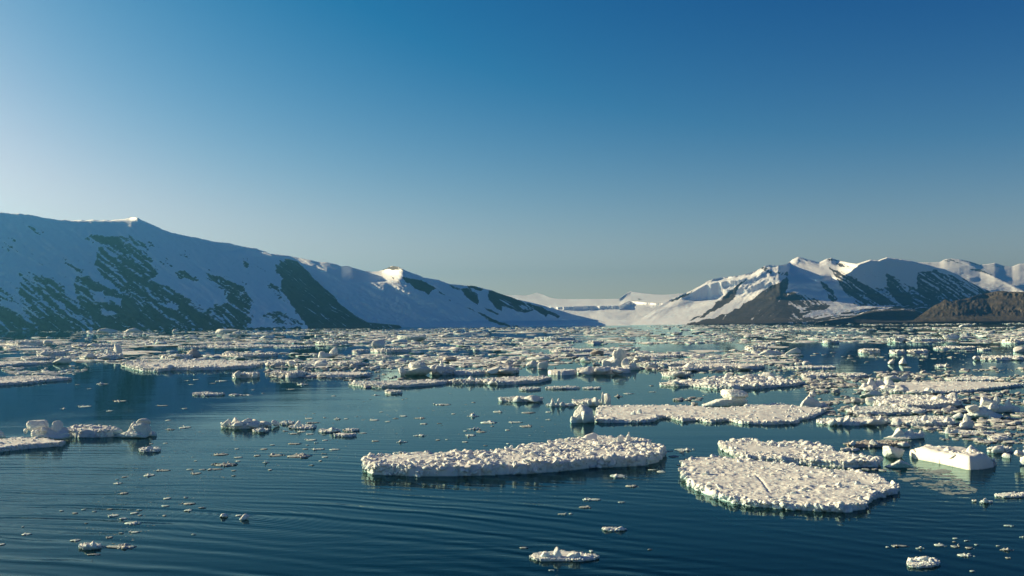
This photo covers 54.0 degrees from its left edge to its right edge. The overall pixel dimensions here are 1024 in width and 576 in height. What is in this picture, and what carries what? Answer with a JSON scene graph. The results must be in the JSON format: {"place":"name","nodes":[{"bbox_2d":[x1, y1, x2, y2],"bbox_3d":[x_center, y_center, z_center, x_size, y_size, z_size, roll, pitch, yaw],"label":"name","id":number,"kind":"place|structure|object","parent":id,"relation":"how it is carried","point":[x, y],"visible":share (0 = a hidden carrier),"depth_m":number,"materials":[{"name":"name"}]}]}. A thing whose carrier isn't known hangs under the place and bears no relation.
{"place":"outdoors","nodes":[
{"label":"outdoors","id":0,"kind":"place"},
{"bbox_2d":[0,212,401,330],"bbox_3d":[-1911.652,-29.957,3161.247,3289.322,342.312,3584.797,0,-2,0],"label":"mountain ridge","id":1,"kind":"structure","parent":0,"point":[119,274],"depth_m":2368.09,"materials":[{"name":"snow"}]},
{"bbox_2d":[271,254,624,326],"bbox_3d":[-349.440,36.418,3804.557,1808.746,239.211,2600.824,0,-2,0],"label":"mountain ridge","id":2,"kind":"structure","parent":0,"point":[395,295],"depth_m":2898.45,"materials":[{"name":"snow"}]},
{"bbox_2d":[0,323,1023,575],"bbox_3d":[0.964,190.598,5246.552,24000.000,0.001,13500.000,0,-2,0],"label":"sea","id":3,"kind":"structure","parent":0,"point":[338,513],"depth_m":75.87,"materials":[{"name":"liquid"}]},
{"bbox_2d":[3,345,38,348],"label":"ice floe","id":4,"kind":"object","parent":3,"relation":"on","point":[22,347],"visible":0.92,"depth_m":504.55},
{"bbox_2d":[0,360,53,366],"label":"ice floe","id":5,"kind":"object","parent":3,"relation":"on","point":[12,363],"visible":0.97,"depth_m":301.08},
{"bbox_2d":[6,340,52,345],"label":"ice floe","id":6,"kind":"object","parent":3,"relation":"on","point":[29,342],"visible":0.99,"depth_m":578.74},
{"bbox_2d":[0,436,65,451],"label":"ice floe","id":7,"kind":"object","parent":3,"relation":"on","point":[15,443],"visible":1,"depth_m":98.39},
{"bbox_2d":[23,420,69,439],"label":"ice block","id":8,"kind":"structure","parent":7,"relation":"on","point":[57,430],"depth_m":104.41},
{"bbox_2d":[0,375,71,385],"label":"ice floe","id":9,"kind":"object","parent":3,"relation":"on","point":[19,380],"visible":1,"depth_m":212.15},
{"bbox_2d":[20,356,51,359],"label":"ice floe","id":10,"kind":"object","parent":3,"relation":"on","point":[37,357],"visible":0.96,"depth_m":344.85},
{"bbox_2d":[35,350,66,355],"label":"ice floe","id":11,"kind":"object","parent":3,"relation":"on","point":[48,353],"visible":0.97,"depth_m":382.88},
{"bbox_2d":[53,358,71,363],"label":"ice block","id":12,"kind":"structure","parent":3,"relation":"on","point":[63,361],"depth_m":306.47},
{"bbox_2d":[78,541,101,549],"bbox_3d":[-22.678,13.928,54.028,1.422,0.797,1.124,0,-2,0],"label":"ice chunk","id":13,"kind":"object","parent":3,"relation":"on","point":[89,545],"visible":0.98,"depth_m":53.65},
{"bbox_2d":[67,424,116,437],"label":"ice floe","id":14,"kind":"object","parent":3,"relation":"on","point":[88,431],"visible":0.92,"depth_m":106.81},
{"bbox_2d":[71,343,119,347],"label":"ice floe","id":15,"kind":"object","parent":3,"relation":"on","point":[94,345],"visible":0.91,"depth_m":520.05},
{"bbox_2d":[79,353,122,358],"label":"ice floe","id":16,"kind":"object","parent":3,"relation":"on","point":[100,356],"visible":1,"depth_m":344.10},
{"bbox_2d":[87,328,117,333],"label":"iceberg","id":17,"kind":"object","parent":3,"relation":"on","point":[105,330],"visible":0.77,"depth_m":1284.22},
{"bbox_2d":[106,344,121,353],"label":"ice block","id":18,"kind":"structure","parent":3,"relation":"on","point":[117,349],"depth_m":382.58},
{"bbox_2d":[102,543,136,548],"bbox_3d":[-21.203,13.961,54.146,1.968,0.290,1.072,0,-2,0],"label":"ice chunk","id":19,"kind":"object","parent":3,"relation":"on","point":[125,546],"visible":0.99,"depth_m":54.08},
{"bbox_2d":[113,418,156,437],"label":"ice block","id":20,"kind":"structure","parent":3,"relation":"on","point":[140,428],"depth_m":106.15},
{"bbox_2d":[139,446,160,451],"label":"ice chunk","id":21,"kind":"object","parent":3,"relation":"on","point":[150,449],"visible":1,"depth_m":94.38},
{"bbox_2d":[159,353,192,358],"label":"ice floe","id":22,"kind":"object","parent":3,"relation":"on","point":[176,356],"visible":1,"depth_m":344.56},
{"bbox_2d":[120,358,263,371],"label":"ice floe","id":23,"kind":"object","parent":3,"relation":"on","point":[196,364],"visible":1,"depth_m":272.58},
{"bbox_2d":[187,349,201,357],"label":"ice block","id":24,"kind":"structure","parent":3,"relation":"on","point":[195,353],"depth_m":355.24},
{"bbox_2d":[192,391,224,395],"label":"ice chunk","id":25,"kind":"object","parent":3,"relation":"on","point":[207,393],"visible":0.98,"depth_m":168.05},
{"bbox_2d":[206,344,274,346],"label":"ice floe","id":26,"kind":"object","parent":3,"relation":"on","point":[255,345],"visible":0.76,"depth_m":518.18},
{"bbox_2d":[232,371,259,377],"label":"ice floe","id":27,"kind":"object","parent":3,"relation":"on","point":[238,374],"visible":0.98,"depth_m":220.63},
{"bbox_2d":[222,352,278,356],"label":"ice floe","id":28,"kind":"object","parent":3,"relation":"on","point":[242,354],"visible":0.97,"depth_m":364.95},
{"bbox_2d":[220,417,281,428],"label":"ice floe","id":29,"kind":"object","parent":3,"relation":"on","point":[247,423],"visible":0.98,"depth_m":115.30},
{"bbox_2d":[270,370,306,377],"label":"ice floe","id":30,"kind":"object","parent":3,"relation":"on","point":[289,374],"visible":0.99,"depth_m":223.72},
{"bbox_2d":[274,345,311,347],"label":"ice floe","id":31,"kind":"object","parent":3,"relation":"on","point":[290,346],"visible":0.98,"depth_m":501.70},
{"bbox_2d":[284,453,312,457],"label":"ice chunk","id":32,"kind":"object","parent":3,"relation":"on","point":[300,455],"visible":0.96,"depth_m":90.58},
{"bbox_2d":[289,420,316,428],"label":"ice chunk","id":33,"kind":"object","parent":3,"relation":"on","point":[298,425],"visible":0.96,"depth_m":115.02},
{"bbox_2d":[318,347,337,357],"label":"ice block","id":34,"kind":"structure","parent":3,"relation":"on","point":[333,353],"depth_m":344.74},
{"bbox_2d":[318,427,340,432],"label":"ice chunk","id":35,"kind":"object","parent":3,"relation":"on","point":[330,430],"visible":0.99,"depth_m":110.18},
{"bbox_2d":[315,340,347,344],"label":"ice floe","id":36,"kind":"object","parent":3,"relation":"on","point":[323,342],"visible":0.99,"depth_m":551.47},
{"bbox_2d":[306,371,370,376],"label":"ice floe","id":37,"kind":"object","parent":3,"relation":"on","point":[343,374],"visible":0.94,"depth_m":224.55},
{"bbox_2d":[333,433,356,436],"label":"ice chunk","id":38,"kind":"object","parent":3,"relation":"on","point":[345,434],"visible":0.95,"depth_m":106.28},
{"bbox_2d":[328,360,362,365],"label":"ice floe","id":39,"kind":"object","parent":3,"relation":"on","point":[348,362],"visible":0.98,"depth_m":285.78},
{"bbox_2d":[372,340,384,347],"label":"ice block","id":40,"kind":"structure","parent":3,"relation":"on","point":[378,343],"depth_m":489.14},
{"bbox_2d":[370,347,410,352],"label":"ice floe","id":41,"kind":"object","parent":3,"relation":"on","point":[395,349],"visible":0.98,"depth_m":408.63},
{"bbox_2d":[348,379,446,387],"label":"ice floe","id":42,"kind":"object","parent":3,"relation":"on","point":[400,383],"visible":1,"depth_m":191.44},
{"bbox_2d":[397,335,426,340],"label":"ice block","id":43,"kind":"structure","parent":3,"relation":"on","point":[412,337],"depth_m":675.43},
{"bbox_2d":[398,361,432,375],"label":"ice block","id":44,"kind":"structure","parent":3,"relation":"on","point":[417,368],"depth_m":227.97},
{"bbox_2d":[429,364,455,374],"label":"ice floe","id":45,"kind":"object","parent":3,"relation":"on","point":[444,370],"visible":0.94,"depth_m":230.34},
{"bbox_2d":[453,369,488,374],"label":"ice floe","id":46,"kind":"object","parent":3,"relation":"on","point":[469,372],"visible":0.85,"depth_m":231.26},
{"bbox_2d":[446,375,551,384],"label":"ice floe","id":47,"kind":"object","parent":3,"relation":"on","point":[514,380],"visible":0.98,"depth_m":197.24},
{"bbox_2d":[486,366,518,373],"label":"ice floe","id":48,"kind":"object","parent":3,"relation":"on","point":[504,370],"visible":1,"depth_m":231.75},
{"bbox_2d":[0,323,1023,375],"bbox_3d":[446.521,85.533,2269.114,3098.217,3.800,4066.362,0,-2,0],"label":"pack ice","id":49,"kind":"structure","parent":3,"relation":"on","point":[694,355],"depth_m":567.55,"materials":[{"name":"ice"}]},
{"bbox_2d":[0,327,1023,368],"bbox_3d":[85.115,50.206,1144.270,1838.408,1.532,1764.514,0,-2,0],"label":"pack ice","id":50,"kind":"structure","parent":3,"relation":"on","point":[383,337],"depth_m":598.04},
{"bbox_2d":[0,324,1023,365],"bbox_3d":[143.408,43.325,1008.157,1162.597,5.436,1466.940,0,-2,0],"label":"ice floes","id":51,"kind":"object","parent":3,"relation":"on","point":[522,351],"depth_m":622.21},
{"bbox_2d":[361,432,666,476],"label":"ice floe","id":52,"kind":"object","parent":3,"relation":"on","point":[591,450],"visible":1,"depth_m":82.78,"materials":[{"name":"ice"}]},
{"bbox_2d":[498,395,543,401],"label":"ice floe","id":53,"kind":"object","parent":3,"relation":"on","point":[532,398],"visible":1,"depth_m":150.93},
{"bbox_2d":[527,356,550,360],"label":"ice block","id":54,"kind":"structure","parent":3,"relation":"on","point":[539,358],"depth_m":306.66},
{"bbox_2d":[76,346,1023,543],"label":"brash ice","id":55,"kind":"structure","parent":3,"relation":"on","point":[979,424],"depth_m":168.94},
{"bbox_2d":[535,336,574,340],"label":"ice floe","id":56,"kind":"object","parent":3,"relation":"on","point":[553,338],"visible":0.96,"depth_m":651.43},
{"bbox_2d":[546,398,574,406],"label":"ice floe","id":57,"kind":"object","parent":3,"relation":"on","point":[558,403],"visible":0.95,"depth_m":142.88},
{"bbox_2d":[548,369,576,374],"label":"ice floe","id":58,"kind":"object","parent":3,"relation":"on","point":[563,372],"visible":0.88,"depth_m":227.23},
{"bbox_2d":[545,385,580,388],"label":"ice chunk","id":59,"kind":"object","parent":3,"relation":"on","point":[562,387],"visible":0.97,"depth_m":179.97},
{"bbox_2d":[529,547,598,561],"bbox_3d":[2.660,13.612,51.267,3.580,0.980,2.086,0,-2,0],"label":"ice chunk","id":60,"kind":"object","parent":3,"relation":"on","point":[556,554],"visible":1,"depth_m":50.76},
{"bbox_2d":[549,348,591,351],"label":"ice floe","id":61,"kind":"object","parent":3,"relation":"on","point":[570,350],"visible":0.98,"depth_m":402.44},
{"bbox_2d":[570,404,594,422],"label":"ice block","id":62,"kind":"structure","parent":3,"relation":"on","point":[583,414],"depth_m":119.30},
{"bbox_2d":[572,397,600,405],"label":"ice floe","id":63,"kind":"object","parent":3,"relation":"on","point":[594,401],"visible":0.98,"depth_m":143.46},
{"bbox_2d":[576,366,630,374],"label":"ice floe","id":64,"kind":"object","parent":3,"relation":"on","point":[596,370],"visible":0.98,"depth_m":227.88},
{"bbox_2d":[601,392,610,405],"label":"ice block","id":65,"kind":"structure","parent":3,"relation":"on","point":[605,399],"depth_m":143.80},
{"bbox_2d":[602,349,625,366],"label":"ice block","id":66,"kind":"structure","parent":3,"relation":"on","point":[617,358],"depth_m":265.63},
{"bbox_2d":[602,526,626,530],"bbox_3d":[5.924,14.015,57.938,1.493,0.584,1.081,0,-2,0],"label":"ice chunk","id":67,"kind":"object","parent":3,"relation":"on","point":[621,528],"visible":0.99,"depth_m":57.68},
{"bbox_2d":[621,358,639,369],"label":"ice block","id":68,"kind":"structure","parent":3,"relation":"on","point":[632,366],"depth_m":249.48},
{"bbox_2d":[632,354,650,360],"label":"ice chunk","id":69,"kind":"object","parent":3,"relation":"on","point":[640,357],"visible":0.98,"depth_m":305.53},
{"bbox_2d":[638,362,658,367],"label":"ice floe","id":70,"kind":"object","parent":3,"relation":"on","point":[648,364],"visible":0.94,"depth_m":258.05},
{"bbox_2d":[645,353,682,356],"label":"ice floe","id":71,"kind":"object","parent":3,"relation":"on","point":[663,355],"visible":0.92,"depth_m":339.85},
{"bbox_2d":[657,361,688,366],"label":"ice floe","id":72,"kind":"object","parent":3,"relation":"on","point":[668,364],"visible":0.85,"depth_m":266.69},
{"bbox_2d":[661,371,691,376],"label":"ice floe","id":73,"kind":"object","parent":3,"relation":"on","point":[676,374],"visible":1,"depth_m":217.52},
{"bbox_2d":[668,366,699,370],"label":"ice floe","id":74,"kind":"object","parent":3,"relation":"on","point":[681,368],"visible":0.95,"depth_m":242.34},
{"bbox_2d":[673,360,728,363],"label":"ice floe","id":75,"kind":"object","parent":3,"relation":"on","point":[701,361],"visible":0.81,"depth_m":288.22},
{"bbox_2d":[594,402,826,424],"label":"ice floe","id":76,"kind":"object","parent":3,"relation":"on","point":[773,413],"visible":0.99,"depth_m":125.64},
{"bbox_2d":[683,362,765,369],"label":"ice floe","id":77,"kind":"object","parent":3,"relation":"on","point":[728,366],"visible":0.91,"depth_m":248.24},
{"bbox_2d":[702,389,747,406],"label":"ice block","id":78,"kind":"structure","parent":3,"relation":"on","point":[733,397],"depth_m":141.30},
{"bbox_2d":[659,372,804,388],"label":"ice floe","id":79,"kind":"object","parent":3,"relation":"on","point":[755,381],"visible":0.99,"depth_m":186.49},
{"bbox_2d":[744,345,767,350],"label":"ice floe","id":80,"kind":"object","parent":3,"relation":"on","point":[751,348],"visible":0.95,"depth_m":405.08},
{"bbox_2d":[758,350,781,354],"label":"ice block","id":81,"kind":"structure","parent":3,"relation":"on","point":[768,352],"depth_m":350.70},
{"bbox_2d":[678,454,899,512],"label":"ice floe","id":82,"kind":"object","parent":3,"relation":"on","point":[750,482],"visible":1,"depth_m":71.12,"materials":[{"name":"ice"}]},
{"bbox_2d":[718,438,883,467],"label":"ice floe","id":83,"kind":"object","parent":3,"relation":"on","point":[803,452],"visible":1,"depth_m":86.77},
{"bbox_2d":[782,365,835,368],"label":"ice floe","id":84,"kind":"object","parent":3,"relation":"on","point":[811,367],"visible":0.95,"depth_m":251.60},
{"bbox_2d":[800,391,828,406],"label":"ice block","id":85,"kind":"object","parent":3,"relation":"on","point":[810,400],"depth_m":138.90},
{"bbox_2d":[800,372,831,377],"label":"ice floe","id":86,"kind":"object","parent":3,"relation":"on","point":[818,375],"visible":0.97,"depth_m":210.78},
{"bbox_2d":[837,372,867,377],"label":"ice floe","id":87,"kind":"object","parent":3,"relation":"on","point":[851,375],"visible":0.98,"depth_m":211.46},
{"bbox_2d":[816,415,890,425],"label":"ice floe","id":88,"kind":"object","parent":3,"relation":"on","point":[852,421],"visible":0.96,"depth_m":115.12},
{"bbox_2d":[858,348,880,352],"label":"ice chunk","id":89,"kind":"object","parent":3,"relation":"on","point":[868,350],"visible":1,"depth_m":368.01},
{"bbox_2d":[860,390,883,396],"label":"ice block","id":90,"kind":"object","parent":3,"relation":"on","point":[873,393],"depth_m":156.66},
{"bbox_2d":[846,439,909,446],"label":"ice floe","id":91,"kind":"object","parent":3,"relation":"on","point":[877,443],"visible":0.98,"depth_m":95.41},
{"bbox_2d":[845,405,926,414],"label":"ice floe","id":92,"kind":"object","parent":3,"relation":"on","point":[876,410],"visible":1,"depth_m":129.52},
{"bbox_2d":[882,446,904,457],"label":"ice block","id":93,"kind":"object","parent":3,"relation":"on","point":[891,452],"depth_m":87.73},
{"bbox_2d":[884,375,907,381],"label":"ice block","id":94,"kind":"object","parent":3,"relation":"on","point":[894,378],"depth_m":196.18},
{"bbox_2d":[887,337,904,341],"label":"ice floe","id":95,"kind":"object","parent":3,"relation":"on","point":[895,339],"visible":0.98,"depth_m":560.40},
{"bbox_2d":[884,460,911,467],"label":"ice block","id":96,"kind":"object","parent":3,"relation":"on","point":[900,464],"depth_m":81.68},
{"bbox_2d":[885,428,924,438],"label":"ice block","id":97,"kind":"object","parent":3,"relation":"on","point":[899,433],"depth_m":101.90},
{"bbox_2d":[865,394,962,408],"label":"ice floe","id":98,"kind":"object","parent":3,"relation":"on","point":[925,401],"visible":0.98,"depth_m":140.84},
{"bbox_2d":[907,349,928,352],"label":"ice chunk","id":99,"kind":"object","parent":3,"relation":"on","point":[918,351],"visible":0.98,"depth_m":365.35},
{"bbox_2d":[891,415,954,425],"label":"ice floe","id":100,"kind":"object","parent":3,"relation":"on","point":[923,420],"visible":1,"depth_m":114.97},
{"bbox_2d":[907,556,940,567],"bbox_3d":[20.230,13.580,49.472,2.332,0.745,1.516,1,-2,-36],"label":"ice chunk","id":101,"kind":"object","parent":3,"relation":"on","point":[923,562],"visible":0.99,"depth_m":49.20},
{"bbox_2d":[904,337,943,341],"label":"ice floe","id":102,"kind":"object","parent":3,"relation":"on","point":[921,339],"visible":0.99,"depth_m":557.54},
{"bbox_2d":[898,467,977,494],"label":"slush ice","id":103,"kind":"structure","parent":3,"relation":"on","point":[937,472],"depth_m":74.65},
{"bbox_2d":[859,377,1023,393],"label":"ice floe","id":104,"kind":"object","parent":3,"relation":"on","point":[891,386],"visible":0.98,"depth_m":174.57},
{"bbox_2d":[943,334,960,340],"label":"ice block","id":105,"kind":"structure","parent":3,"relation":"on","point":[952,337],"depth_m":563.13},
{"bbox_2d":[910,444,996,469],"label":"ice block","id":106,"kind":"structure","parent":3,"relation":"on","point":[970,457],"depth_m":83.05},
{"bbox_2d":[933,345,975,348],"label":"ice floe","id":107,"kind":"object","parent":3,"relation":"on","point":[955,347],"visible":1,"depth_m":415.64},
{"bbox_2d":[959,414,973,428],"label":"ice block","id":108,"kind":"object","parent":3,"relation":"on","point":[968,422],"depth_m":110.82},
{"bbox_2d":[942,427,995,433],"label":"ice floe","id":109,"kind":"object","parent":3,"relation":"on","point":[947,430],"visible":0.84,"depth_m":105.94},
{"bbox_2d":[945,376,998,381],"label":"ice floe","id":110,"kind":"object","parent":3,"relation":"on","point":[974,378],"visible":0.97,"depth_m":199.22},
{"bbox_2d":[952,405,1004,418],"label":"ice block","id":111,"kind":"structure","parent":3,"relation":"on","point":[975,411],"depth_m":121.93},
{"bbox_2d":[973,355,1023,359],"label":"ice floe","id":112,"kind":"object","parent":3,"relation":"on","point":[1005,357],"visible":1,"depth_m":298.66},
{"bbox_2d":[987,435,1011,440],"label":"ice chunk","id":113,"kind":"object","parent":3,"relation":"on","point":[1004,438],"visible":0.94,"depth_m":99.83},
{"bbox_2d":[987,445,1012,452],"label":"ice chunk","id":114,"kind":"object","parent":3,"relation":"on","point":[1000,449],"visible":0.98,"depth_m":90.49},
{"bbox_2d":[980,395,1020,412],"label":"ice block","id":115,"kind":"object","parent":3,"relation":"on","point":[994,406],"depth_m":130.37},
{"bbox_2d":[994,492,1023,497],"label":"ice chunk","id":116,"kind":"object","parent":3,"relation":"on","point":[1011,495],"visible":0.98,"depth_m":68.00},
{"bbox_2d":[1001,338,1023,342],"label":"ice floe","id":117,"kind":"object","parent":3,"relation":"on","point":[1005,340],"visible":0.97,"depth_m":516.26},
{"bbox_2d":[1014,450,1023,465],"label":"ice block","id":118,"kind":"object","parent":3,"relation":"on","point":[1019,453],"depth_m":82.83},
{"bbox_2d":[0,0,1023,298],"label":"sky","id":119,"kind":"structure","parent":0,"point":[558,149],"materials":[{"name":"blue"}]},
{"bbox_2d":[506,291,683,324],"bbox_3d":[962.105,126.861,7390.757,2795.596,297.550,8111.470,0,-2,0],"label":"glacier","id":120,"kind":"object","parent":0,"point":[630,308],"visible":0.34,"depth_m":5886.64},
{"bbox_2d":[631,257,990,324],"bbox_3d":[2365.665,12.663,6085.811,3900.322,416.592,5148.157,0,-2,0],"label":"mountain","id":121,"kind":"structure","parent":0,"point":[798,290],"depth_m":5137.54,"materials":[{"name":"snow"}]},
{"bbox_2d":[815,308,922,323],"bbox_3d":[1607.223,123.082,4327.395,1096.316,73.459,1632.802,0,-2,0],"label":"headland","id":122,"kind":"structure","parent":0,"point":[888,316],"depth_m":3927.46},
{"bbox_2d":[910,291,1023,323],"bbox_3d":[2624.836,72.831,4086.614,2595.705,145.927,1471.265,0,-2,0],"label":"headland","id":123,"kind":"structure","parent":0,"point":[1000,307],"depth_m":3591.45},
{"bbox_2d":[921,259,1023,291],"bbox_3d":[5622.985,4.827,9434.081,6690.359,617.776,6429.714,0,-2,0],"label":"snowfield","id":124,"kind":"structure","parent":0,"point":[992,277],"depth_m":8727.41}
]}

